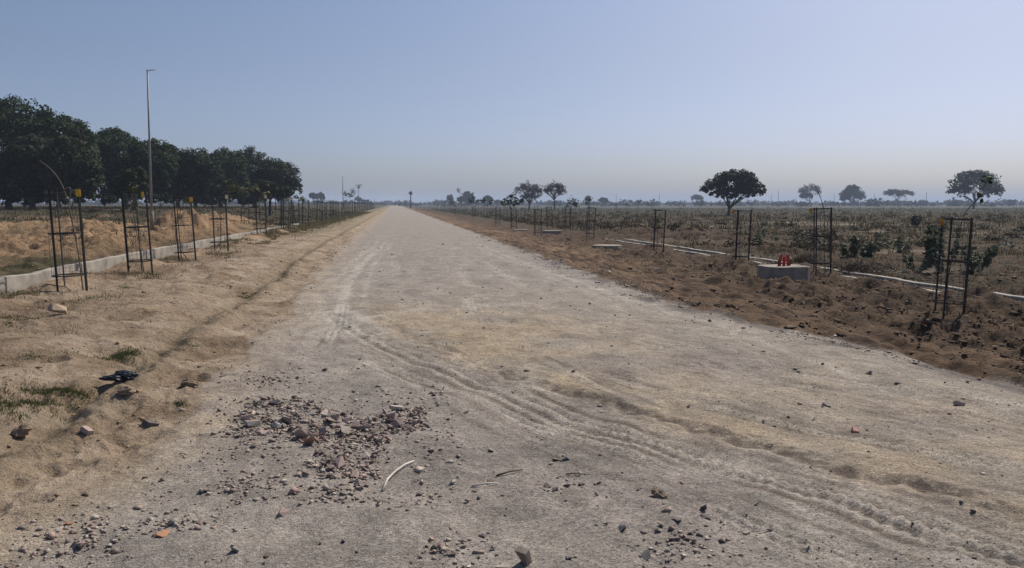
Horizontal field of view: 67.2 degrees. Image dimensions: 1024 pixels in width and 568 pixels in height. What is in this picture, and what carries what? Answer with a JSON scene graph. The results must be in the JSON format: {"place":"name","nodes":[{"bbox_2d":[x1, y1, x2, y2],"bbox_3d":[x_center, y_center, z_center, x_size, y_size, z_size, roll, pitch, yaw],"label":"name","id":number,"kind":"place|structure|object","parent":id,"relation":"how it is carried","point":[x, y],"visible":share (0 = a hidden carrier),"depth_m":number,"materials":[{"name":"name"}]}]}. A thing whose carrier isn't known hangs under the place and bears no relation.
{"place":"outdoors","nodes":[
{"label":"outdoors","id":0,"kind":"place"},
{"bbox_2d":[48,303,66,313],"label":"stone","id":1,"kind":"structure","parent":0,"point":[55,307],"depth_m":10.70,"materials":[{"name":"stone"}]},
{"bbox_2d":[0,205,1023,567],"bbox_3d":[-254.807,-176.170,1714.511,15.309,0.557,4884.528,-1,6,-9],"label":"road","id":2,"kind":"structure","parent":0,"point":[876,505],"depth_m":5.38,"materials":[{"name":"gravel"}]},
{"bbox_2d":[156,529,169,537],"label":"loose stone","id":3,"kind":"object","parent":2,"relation":"on","point":[163,533],"visible":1,"depth_m":3.89,"materials":[{"name":"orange stone"}]},
{"bbox_2d":[240,414,252,420],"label":"broken stone","id":4,"kind":"object","parent":2,"relation":"on","point":[246,417],"visible":0.88,"depth_m":5.96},
{"bbox_2d":[277,507,289,516],"bbox_3d":[-1.230,1.232,4.147,0.054,0.024,0.063,37,10,-14],"label":"loose stone","id":5,"kind":"object","parent":2,"relation":"on","point":[283,511],"visible":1,"depth_m":4.14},
{"bbox_2d":[282,416,291,423],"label":"broken stone","id":6,"kind":"object","parent":2,"relation":"on","point":[286,420],"visible":0.8,"depth_m":5.86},
{"bbox_2d":[340,425,349,435],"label":"broken stone","id":7,"kind":"object","parent":2,"relation":"on","point":[345,430],"visible":1,"depth_m":5.61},
{"bbox_2d":[356,424,371,430],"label":"broken stone","id":8,"kind":"object","parent":2,"relation":"on","point":[362,427],"visible":0.81,"depth_m":5.72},
{"bbox_2d":[0,363,772,567],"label":"stone chips","id":9,"kind":"object","parent":2,"relation":"on","point":[175,522],"visible":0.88,"depth_m":4.76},
{"bbox_2d":[244,420,260,426],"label":"broken stone","id":10,"kind":"object","parent":9,"relation":"on","point":[251,423],"visible":1,"depth_m":5.85,"materials":[{"name":"stone"}]},
{"bbox_2d":[335,456,345,468],"bbox_3d":[-1.098,1.142,4.911,0.061,0.035,0.104,-8,36,-29],"label":"broken stone","id":11,"kind":"object","parent":9,"relation":"on","point":[339,462],"visible":0.95,"depth_m":4.90,"materials":[{"name":"stone"}]},
{"bbox_2d":[350,470,358,477],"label":"broken stone","id":12,"kind":"object","parent":9,"relation":"on","point":[355,474],"visible":0.89,"depth_m":4.71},
{"bbox_2d":[385,412,397,418],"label":"broken stone","id":13,"kind":"object","parent":2,"relation":"on","point":[392,415],"visible":0.91,"depth_m":5.93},
{"bbox_2d":[389,405,403,409],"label":"broken stone","id":14,"kind":"object","parent":2,"relation":"on","point":[393,407],"visible":1,"depth_m":6.23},
{"bbox_2d":[392,419,403,426],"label":"broken stone","id":15,"kind":"object","parent":2,"relation":"on","point":[397,422],"visible":0.85,"depth_m":5.78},
{"bbox_2d":[382,460,413,490],"bbox_3d":[-0.711,1.167,4.740,0.046,0.042,0.480,2,6,14],"label":"stick","id":16,"kind":"object","parent":2,"relation":"on","point":[389,477],"visible":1,"depth_m":4.71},
{"bbox_2d":[514,546,531,565],"bbox_3d":[0.053,1.264,3.554,0.062,0.097,0.041,7,27,34],"label":"loose stone","id":17,"kind":"object","parent":2,"relation":"on","point":[523,554],"visible":0.88,"depth_m":3.53,"materials":[{"name":"stone"}]},
{"bbox_2d":[640,550,650,559],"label":"loose stone","id":18,"kind":"object","parent":2,"relation":"on","point":[645,554],"visible":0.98,"depth_m":3.63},
{"bbox_2d":[651,487,667,498],"bbox_3d":[0.829,1.181,4.333,0.097,0.055,0.077,3,7,25],"label":"loose stone","id":19,"kind":"object","parent":2,"relation":"on","point":[657,493],"visible":0.98,"depth_m":4.32,"materials":[{"name":"stone"}]},
{"bbox_2d":[0,205,1023,527],"bbox_3d":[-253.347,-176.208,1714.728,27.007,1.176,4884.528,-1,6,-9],"label":"verge","id":20,"kind":"structure","parent":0,"point":[44,461],"depth_m":11.32,"materials":[{"name":"soil"}]},
{"bbox_2d":[10,422,33,437],"bbox_3d":[-3.671,1.100,5.768,0.194,0.096,0.143,-13,34,17],"label":"loose stone","id":21,"kind":"object","parent":20,"relation":"on","point":[22,430],"visible":0.97,"depth_m":5.73,"materials":[{"name":"stone"}]},
{"bbox_2d":[40,161,83,289],"bbox_3d":[-7.896,-1.009,13.505,0.579,2.286,0.073,-2,6,-14],"label":"sapling","id":22,"kind":"object","parent":20,"relation":"on","point":[68,201],"visible":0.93,"depth_m":13.50,"materials":[{"name":"plant"}]},
{"bbox_2d":[44,188,87,291],"bbox_3d":[-7.828,-0.652,13.554,0.600,2.050,0.526,-2,6,-16],"label":"tree guard","id":23,"kind":"object","parent":20,"relation":"on","point":[60,233],"visible":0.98,"depth_m":13.52,"materials":[{"name":"black metal"}]},
{"bbox_2d":[80,426,93,434],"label":"loose stone","id":24,"kind":"object","parent":20,"relation":"on","point":[87,430],"visible":1,"depth_m":5.63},
{"bbox_2d":[98,370,138,380],"bbox_3d":[-3.672,0.852,7.208,0.353,0.087,0.183,-2,6,-16],"label":"plastic bag","id":25,"kind":"object","parent":20,"relation":"on","point":[123,375],"visible":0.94,"depth_m":7.17,"materials":[{"name":"plastic"}]},
{"bbox_2d":[117,386,136,395],"bbox_3d":[-3.292,0.913,6.589,0.155,0.081,0.113,-2,6,-18],"label":"loose stone","id":26,"kind":"object","parent":20,"relation":"on","point":[126,390],"visible":1,"depth_m":6.56,"materials":[{"name":"stone"}]},
{"bbox_2d":[125,182,144,271],"bbox_3d":[-8.248,-1.224,16.830,0.354,2.006,0.252,1,6,11],"label":"sapling","id":27,"kind":"object","parent":20,"relation":"on","point":[133,188],"visible":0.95,"depth_m":16.79,"materials":[{"name":"green plant"}]},
{"bbox_2d":[120,191,152,274],"bbox_3d":[-8.147,-1.000,16.822,0.634,2.040,0.551,3,8,31],"label":"tree guard","id":28,"kind":"object","parent":20,"relation":"on","point":[150,259],"visible":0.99,"depth_m":16.73,"materials":[{"name":"black metal"}]},
{"bbox_2d":[0,223,298,292],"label":"drain wall","id":29,"kind":"structure","parent":20,"relation":"on","point":[18,282],"depth_m":17.09,"materials":[{"name":"concrete"}]},
{"bbox_2d":[141,419,158,427],"bbox_3d":[-2.765,1.070,5.889,0.068,0.044,0.105,22,-6,25],"label":"loose stone","id":30,"kind":"object","parent":20,"relation":"on","point":[146,423],"visible":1,"depth_m":5.86,"materials":[{"name":"stone"}]},
{"bbox_2d":[0,235,354,430],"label":"grass","id":31,"kind":"structure","parent":20,"relation":"on","point":[45,391],"depth_m":6.71,"materials":[{"name":"plant"}]},
{"bbox_2d":[175,190,190,260],"bbox_3d":[-9.008,-1.587,21.124,0.422,2.018,0.230,-3,7,-30],"label":"sapling","id":32,"kind":"object","parent":20,"relation":"on","point":[178,217],"visible":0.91,"depth_m":21.12,"materials":[{"name":"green plant"}]},
{"bbox_2d":[170,197,196,260],"bbox_3d":[-8.988,-1.369,21.157,0.634,2.040,0.551,-2,5,8],"label":"tree guard","id":33,"kind":"object","parent":20,"relation":"on","point":[191,217],"visible":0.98,"depth_m":21.13,"materials":[{"name":"black metal"}]},
{"bbox_2d":[0,211,371,342],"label":"dry weeds","id":34,"kind":"object","parent":20,"relation":"on","point":[313,225],"visible":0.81,"depth_m":23.25,"materials":[{"name":"beige plant"}]},
{"bbox_2d":[181,379,197,387],"bbox_3d":[-2.957,0.920,7.074,0.135,0.089,0.182,-3,-19,31],"label":"loose stone","id":35,"kind":"object","parent":20,"relation":"on","point":[189,382],"visible":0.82,"depth_m":7.03,"materials":[{"name":"stone"}]},
{"bbox_2d":[208,194,228,250],"bbox_3d":[-9.296,-1.826,24.487,0.634,2.040,0.551,0,8,1],"label":"tree guard","id":36,"kind":"object","parent":20,"relation":"on","point":[225,196],"visible":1,"depth_m":24.43,"materials":[{"name":"black metal"}]},
{"bbox_2d":[217,179,248,250],"bbox_3d":[-8.869,-2.191,24.550,1.017,2.272,0.430,-1,6,-9],"label":"sapling","id":37,"kind":"object","parent":20,"relation":"on","point":[231,185],"visible":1,"depth_m":24.49,"materials":[{"name":"green plant"}]},
{"bbox_2d":[252,195,266,233],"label":"tree guard","id":38,"kind":"object","parent":20,"relation":"on","point":[256,212],"visible":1,"depth_m":34.61,"materials":[{"name":"black metal"}]},
{"bbox_2d":[249,184,269,210],"bbox_3d":[-11.539,-3.415,35.215,0.952,2.342,0.549,1,6,10],"label":"sapling","id":39,"kind":"object","parent":20,"relation":"on","point":[256,187],"visible":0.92,"depth_m":35.14,"materials":[{"name":"green plant"}]},
{"bbox_2d":[279,197,290,227],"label":"tree guard","id":40,"kind":"object","parent":20,"relation":"on","point":[280,202],"visible":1,"depth_m":41.89,"materials":[{"name":"black metal"}]},
{"bbox_2d":[282,197,291,228],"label":"tree guard","id":41,"kind":"object","parent":20,"relation":"on","point":[283,214],"visible":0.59,"depth_m":42.73,"materials":[{"name":"black metal"}]},
{"bbox_2d":[290,198,299,225],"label":"tree guard","id":42,"kind":"object","parent":20,"relation":"on","point":[292,210],"visible":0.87,"depth_m":46.70,"materials":[{"name":"black metal"}]},
{"bbox_2d":[302,200,308,225],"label":"tree guard","id":43,"kind":"object","parent":20,"relation":"on","point":[304,212],"visible":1,"depth_m":51.69,"materials":[{"name":"metal"}]},
{"bbox_2d":[467,196,482,217],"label":"sapling","id":44,"kind":"object","parent":20,"relation":"on","point":[476,200],"visible":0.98,"depth_m":118.19,"materials":[{"name":"green plant"}]},
{"bbox_2d":[0,221,1023,505],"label":"earth clods","id":45,"kind":"object","parent":20,"relation":"on","point":[918,339],"visible":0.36,"depth_m":14.42,"materials":[{"name":"soil"}]},
{"bbox_2d":[510,208,516,228],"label":"tree guard","id":46,"kind":"object","parent":20,"relation":"on","point":[511,213],"visible":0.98,"depth_m":62.58,"materials":[{"name":"metal"}]},
{"bbox_2d":[503,192,523,222],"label":"sapling","id":47,"kind":"object","parent":20,"relation":"on","point":[511,196],"visible":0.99,"depth_m":62.45,"materials":[{"name":"green plant"}]},
{"bbox_2d":[533,209,541,235],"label":"tree guard","id":48,"kind":"object","parent":20,"relation":"on","point":[535,226],"visible":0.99,"depth_m":49.58,"materials":[{"name":"metal"}]},
{"bbox_2d":[542,230,561,234],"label":"concrete plinth","id":49,"kind":"structure","parent":20,"relation":"on","point":[556,232],"depth_m":52.38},
{"bbox_2d":[585,196,592,231],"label":"sapling","id":50,"kind":"object","parent":20,"relation":"on","point":[590,199],"visible":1,"depth_m":44.44,"materials":[{"name":"green plant"}]},
{"bbox_2d":[585,207,595,238],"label":"tree guard","id":51,"kind":"object","parent":20,"relation":"on","point":[587,220],"visible":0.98,"depth_m":44.49,"materials":[{"name":"metal"}]},
{"bbox_2d":[592,244,621,249],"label":"concrete plinth","id":52,"kind":"structure","parent":20,"relation":"on","point":[613,246],"depth_m":34.67,"materials":[{"name":"concrete"}]},
{"bbox_2d":[651,209,665,251],"bbox_3d":[6.030,-2.071,31.945,0.528,2.040,0.551,-1,7,-29],"label":"tree guard","id":53,"kind":"object","parent":20,"relation":"on","point":[654,238],"visible":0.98,"depth_m":31.84,"materials":[{"name":"metal"}]},
{"bbox_2d":[732,210,751,260],"bbox_3d":[7.413,-1.395,25.133,0.634,2.040,0.551,0,6,-16],"label":"tree guard","id":54,"kind":"object","parent":20,"relation":"on","point":[737,239],"visible":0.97,"depth_m":25.02,"materials":[{"name":"metal"}]},
{"bbox_2d":[476,236,1023,375],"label":"loose gravel","id":55,"kind":"structure","parent":20,"relation":"on","point":[832,341],"depth_m":13.92,"materials":[{"name":"gravel"}]},
{"bbox_2d":[615,240,940,291],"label":"drain wall","id":56,"kind":"structure","parent":20,"relation":"on","point":[690,253],"depth_m":30.96,"materials":[{"name":"concrete"}]},
{"bbox_2d":[757,254,810,281],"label":"concrete plinth","id":57,"kind":"structure","parent":20,"relation":"on","point":[793,272],"depth_m":20.00,"materials":[{"name":"concrete"}]},
{"bbox_2d":[809,207,831,275],"bbox_3d":[8.355,-1.057,21.006,0.634,2.040,0.551,-3,5,-21],"label":"tree guard","id":58,"kind":"object","parent":20,"relation":"on","point":[814,250],"visible":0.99,"depth_m":20.90,"materials":[{"name":"metal"}]},
{"bbox_2d":[814,184,833,272],"bbox_3d":[8.519,-1.493,21.057,0.604,2.454,0.236,1,6,13],"label":"sapling","id":59,"kind":"object","parent":20,"relation":"on","point":[824,233],"visible":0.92,"depth_m":21.06,"materials":[{"name":"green plant"}]},
{"bbox_2d":[627,239,1023,300],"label":"drain wall","id":60,"kind":"structure","parent":20,"relation":"on","point":[1013,297],"depth_m":20.37,"materials":[{"name":"concrete"}]},
{"bbox_2d":[932,217,973,317],"bbox_3d":[7.870,-0.169,13.779,0.589,2.051,0.537,2,6,16],"label":"tree guard","id":61,"kind":"object","parent":20,"relation":"on","point":[948,260],"visible":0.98,"depth_m":13.69,"materials":[{"name":"metal"}]},
{"bbox_2d":[946,175,996,315],"bbox_3d":[8.252,-0.716,13.911,0.912,2.623,0.268,-1,6,-9],"label":"sapling","id":62,"kind":"object","parent":20,"relation":"on","point":[979,194],"visible":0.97,"depth_m":13.85,"materials":[{"name":"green plant"}]},
{"bbox_2d":[0,204,1023,302],"bbox_3d":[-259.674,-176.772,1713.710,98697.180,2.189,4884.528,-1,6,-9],"label":"field","id":63,"kind":"structure","parent":0,"point":[98,242],"depth_m":36.83,"materials":[{"name":"soil"}]},
{"bbox_2d":[1,191,51,208],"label":"shrub","id":64,"kind":"object","parent":63,"relation":"on","point":[24,203],"visible":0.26,"depth_m":71.25,"materials":[{"name":"green plant"}]},
{"bbox_2d":[0,93,102,208],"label":"mango tree","id":65,"kind":"object","parent":63,"relation":"on","point":[42,122],"visible":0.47,"depth_m":74.72,"materials":[{"name":"green plant"}]},
{"bbox_2d":[0,132,105,208],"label":"mango tree","id":66,"kind":"object","parent":63,"relation":"on","point":[67,160],"visible":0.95,"depth_m":69.00,"materials":[{"name":"green plant"}]},
{"bbox_2d":[52,195,90,207],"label":"shrub","id":67,"kind":"object","parent":63,"relation":"on","point":[82,200],"visible":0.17,"depth_m":73.69,"materials":[{"name":"green plant"}]},
{"bbox_2d":[92,194,117,206],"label":"shrub","id":68,"kind":"object","parent":63,"relation":"on","point":[107,198],"visible":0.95,"depth_m":78.99,"materials":[{"name":"green plant"}]},
{"bbox_2d":[107,166,153,210],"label":"mango tree","id":69,"kind":"object","parent":63,"relation":"on","point":[130,175],"visible":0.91,"depth_m":62.69,"materials":[{"name":"green plant"}]},
{"bbox_2d":[86,126,179,207],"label":"mango tree","id":70,"kind":"object","parent":63,"relation":"on","point":[133,152],"visible":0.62,"depth_m":85.88,"materials":[{"name":"green plant"}]},
{"bbox_2d":[147,69,153,228],"bbox_3d":[-14.624,-5.460,31.345,0.382,6.405,0.162,0,6,-9],"label":"metal pole","id":71,"kind":"object","parent":63,"relation":"on","point":[151,200],"visible":0.95,"depth_m":31.36,"materials":[{"name":"metal"}]},
{"bbox_2d":[144,192,177,207],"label":"shrub","id":72,"kind":"object","parent":63,"relation":"on","point":[165,197],"visible":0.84,"depth_m":83.84,"materials":[{"name":"green plant"}]},
{"bbox_2d":[0,206,350,244],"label":"weeds","id":73,"kind":"object","parent":63,"relation":"on","point":[139,207],"visible":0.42,"depth_m":65.51,"materials":[{"name":"green plant"}]},
{"bbox_2d":[152,144,226,207],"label":"mango tree","id":74,"kind":"object","parent":63,"relation":"on","point":[193,165],"visible":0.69,"depth_m":91.23,"materials":[{"name":"green plant"}]},
{"bbox_2d":[188,194,220,206],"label":"shrub","id":75,"kind":"object","parent":63,"relation":"on","point":[206,200],"visible":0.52,"depth_m":98.68,"materials":[{"name":"green plant"}]},
{"bbox_2d":[182,146,253,207],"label":"mango tree","id":76,"kind":"object","parent":63,"relation":"on","point":[229,161],"visible":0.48,"depth_m":101.47,"materials":[{"name":"green plant"}]},
{"bbox_2d":[234,196,259,205],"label":"shrub","id":77,"kind":"object","parent":63,"relation":"on","point":[250,200],"visible":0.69,"depth_m":105.44,"materials":[{"name":"green plant"}]},
{"bbox_2d":[226,145,302,207],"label":"mango tree","id":78,"kind":"object","parent":63,"relation":"on","point":[279,171],"visible":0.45,"depth_m":107.27,"materials":[{"name":"green plant"}]},
{"bbox_2d":[254,180,292,215],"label":"mango tree","id":79,"kind":"object","parent":63,"relation":"on","point":[263,185],"visible":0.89,"depth_m":78.86,"materials":[{"name":"green plant"}]},
{"bbox_2d":[308,192,317,204],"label":"tree","id":80,"kind":"object","parent":63,"relation":"on","point":[313,195],"visible":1,"depth_m":510.82,"materials":[{"name":"green plant"}]},
{"bbox_2d":[343,184,359,201],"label":"sapling","id":81,"kind":"object","parent":63,"relation":"on","point":[349,194],"visible":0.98,"depth_m":129.00,"materials":[{"name":"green plant"}]},
{"bbox_2d":[457,196,466,206],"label":"tree","id":82,"kind":"object","parent":63,"relation":"on","point":[463,198],"visible":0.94,"depth_m":566.03,"materials":[{"name":"green plant"}]},
{"bbox_2d":[461,191,474,206],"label":"tree","id":83,"kind":"object","parent":63,"relation":"on","point":[467,194],"visible":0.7,"depth_m":579.01,"materials":[{"name":"green plant"}]},
{"bbox_2d":[0,196,1023,206],"bbox_3d":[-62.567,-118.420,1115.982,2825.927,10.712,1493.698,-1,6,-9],"label":"treeline","id":84,"kind":"object","parent":63,"relation":"on","point":[868,202],"visible":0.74,"depth_m":678.63,"materials":[{"name":"green plant"}]},
{"bbox_2d":[514,180,543,209],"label":"bare tree","id":85,"kind":"object","parent":63,"relation":"on","point":[532,189],"visible":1,"depth_m":233.85,"materials":[{"name":"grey plant"}]},
{"bbox_2d":[543,179,566,209],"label":"tree","id":86,"kind":"object","parent":63,"relation":"on","point":[557,186],"visible":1,"depth_m":234.50,"materials":[{"name":"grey plant"}]},
{"bbox_2d":[563,206,570,229],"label":"tree guard","id":87,"kind":"object","parent":63,"relation":"on","point":[565,218],"visible":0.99,"depth_m":56.56,"materials":[{"name":"metal"}]},
{"bbox_2d":[566,195,580,229],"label":"sapling","id":88,"kind":"object","parent":63,"relation":"on","point":[575,204],"visible":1,"depth_m":56.56,"materials":[{"name":"green plant"}]},
{"bbox_2d":[690,194,703,200],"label":"tree","id":89,"kind":"object","parent":63,"relation":"on","point":[697,197],"visible":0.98,"depth_m":700.23,"materials":[{"name":"green plant"}]},
{"bbox_2d":[432,207,1023,291],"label":"dry grass","id":90,"kind":"structure","parent":63,"relation":"on","point":[700,215],"depth_m":81.69,"materials":[{"name":"plant"}]},
{"bbox_2d":[699,168,766,214],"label":"round tree","id":91,"kind":"object","parent":63,"relation":"on","point":[746,184],"visible":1,"depth_m":126.72,"materials":[{"name":"green plant"}]},
{"bbox_2d":[489,210,1023,251],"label":"scrub","id":92,"kind":"object","parent":63,"relation":"on","point":[806,238],"visible":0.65,"depth_m":48.86,"materials":[{"name":"green plant"}]},
{"bbox_2d":[789,252,825,262],"bbox_3d":[10.226,-0.855,26.664,1.469,0.728,1.240,-1,6,-9],"label":"brushwood heap","id":93,"kind":"object","parent":63,"relation":"on","point":[806,258],"visible":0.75,"depth_m":26.60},
{"bbox_2d":[797,183,821,206],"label":"tree","id":94,"kind":"object","parent":63,"relation":"on","point":[803,192],"visible":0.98,"depth_m":557.29,"materials":[{"name":"green plant"}]},
{"bbox_2d":[838,184,865,206],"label":"tree","id":95,"kind":"object","parent":63,"relation":"on","point":[848,192],"visible":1,"depth_m":558.64,"materials":[{"name":"green plant"}]},
{"bbox_2d":[839,233,864,255],"bbox_3d":[13.017,-1.448,29.576,0.833,1.033,0.794,1,6,11],"label":"leafy bush","id":96,"kind":"object","parent":63,"relation":"on","point":[853,249],"visible":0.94,"depth_m":29.42,"materials":[{"name":"green plant"}]},
{"bbox_2d":[817,250,905,275],"bbox_3d":[9.954,-0.403,22.122,2.585,1.110,2.473,3,7,27],"label":"brushwood heap","id":97,"kind":"object","parent":63,"relation":"on","point":[862,267],"visible":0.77,"depth_m":22.00,"materials":[{"name":"plant"}]},
{"bbox_2d":[859,241,876,258],"bbox_3d":[13.164,-1.190,28.628,0.668,0.814,0.687,-1,6,-9],"label":"leafy bush","id":98,"kind":"object","parent":63,"relation":"on","point":[868,254],"visible":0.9,"depth_m":28.51,"materials":[{"name":"green plant"}]},
{"bbox_2d":[882,227,911,253],"bbox_3d":[15.958,-1.704,31.872,1.252,1.308,0.479,5,8,42],"label":"leafy bush","id":99,"kind":"object","parent":63,"relation":"on","point":[899,245],"visible":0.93,"depth_m":31.81,"materials":[{"name":"green plant"}]},
{"bbox_2d":[883,188,914,206],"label":"broadleaf tree","id":100,"kind":"object","parent":63,"relation":"on","point":[899,192],"visible":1,"depth_m":557.97,"materials":[{"name":"green plant"}]},
{"bbox_2d":[910,214,921,225],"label":"leafy bush","id":101,"kind":"object","parent":63,"relation":"on","point":[915,219],"visible":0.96,"depth_m":64.30,"materials":[{"name":"green plant"}]},
{"bbox_2d":[902,250,941,272],"bbox_3d":[12.385,-0.664,23.343,0.967,0.751,1.313,-3,7,-25],"label":"leafy bush","id":102,"kind":"object","parent":63,"relation":"on","point":[925,265],"visible":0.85,"depth_m":23.22,"materials":[{"name":"green plant"}]},
{"bbox_2d":[922,222,962,271],"bbox_3d":[12.956,-1.103,23.430,1.092,1.574,0.925,-1,6,-9],"label":"leafy bush","id":103,"kind":"object","parent":63,"relation":"on","point":[931,245],"visible":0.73,"depth_m":23.27,"materials":[{"name":"green plant"}]},
{"bbox_2d":[945,169,1005,208],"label":"broadleaf tree","id":104,"kind":"object","parent":63,"relation":"on","point":[966,181],"visible":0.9,"depth_m":287.44,"materials":[{"name":"green plant"}]},
{"bbox_2d":[959,245,1001,272],"bbox_3d":[14.130,-0.761,23.265,1.156,0.949,1.190,-1,6,-9],"label":"leafy bush","id":105,"kind":"object","parent":63,"relation":"on","point":[986,261],"visible":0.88,"depth_m":23.04,"materials":[{"name":"green plant"}]},
{"bbox_2d":[997,238,1023,249],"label":"leafy bush","id":106,"kind":"object","parent":63,"relation":"on","point":[1011,242],"visible":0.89,"depth_m":33.97,"materials":[{"name":"green plant"}]},
{"bbox_2d":[0,0,1023,202],"label":"sky","id":107,"kind":"structure","parent":0,"point":[615,100],"materials":[{"name":"blue"}]},
{"label":"broken stone","id":108,"kind":"object","parent":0,"visible":0},
{"bbox_2d":[303,437,316,443],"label":"broken stone","id":109,"kind":"object","parent":108,"relation":"on","point":[311,439],"visible":1,"depth_m":5.36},
{"label":"broken stone","id":110,"kind":"object","parent":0,"visible":0},
{"bbox_2d":[294,428,306,436],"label":"broken stone","id":111,"kind":"object","parent":110,"relation":"on","point":[302,431],"visible":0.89,"depth_m":5.49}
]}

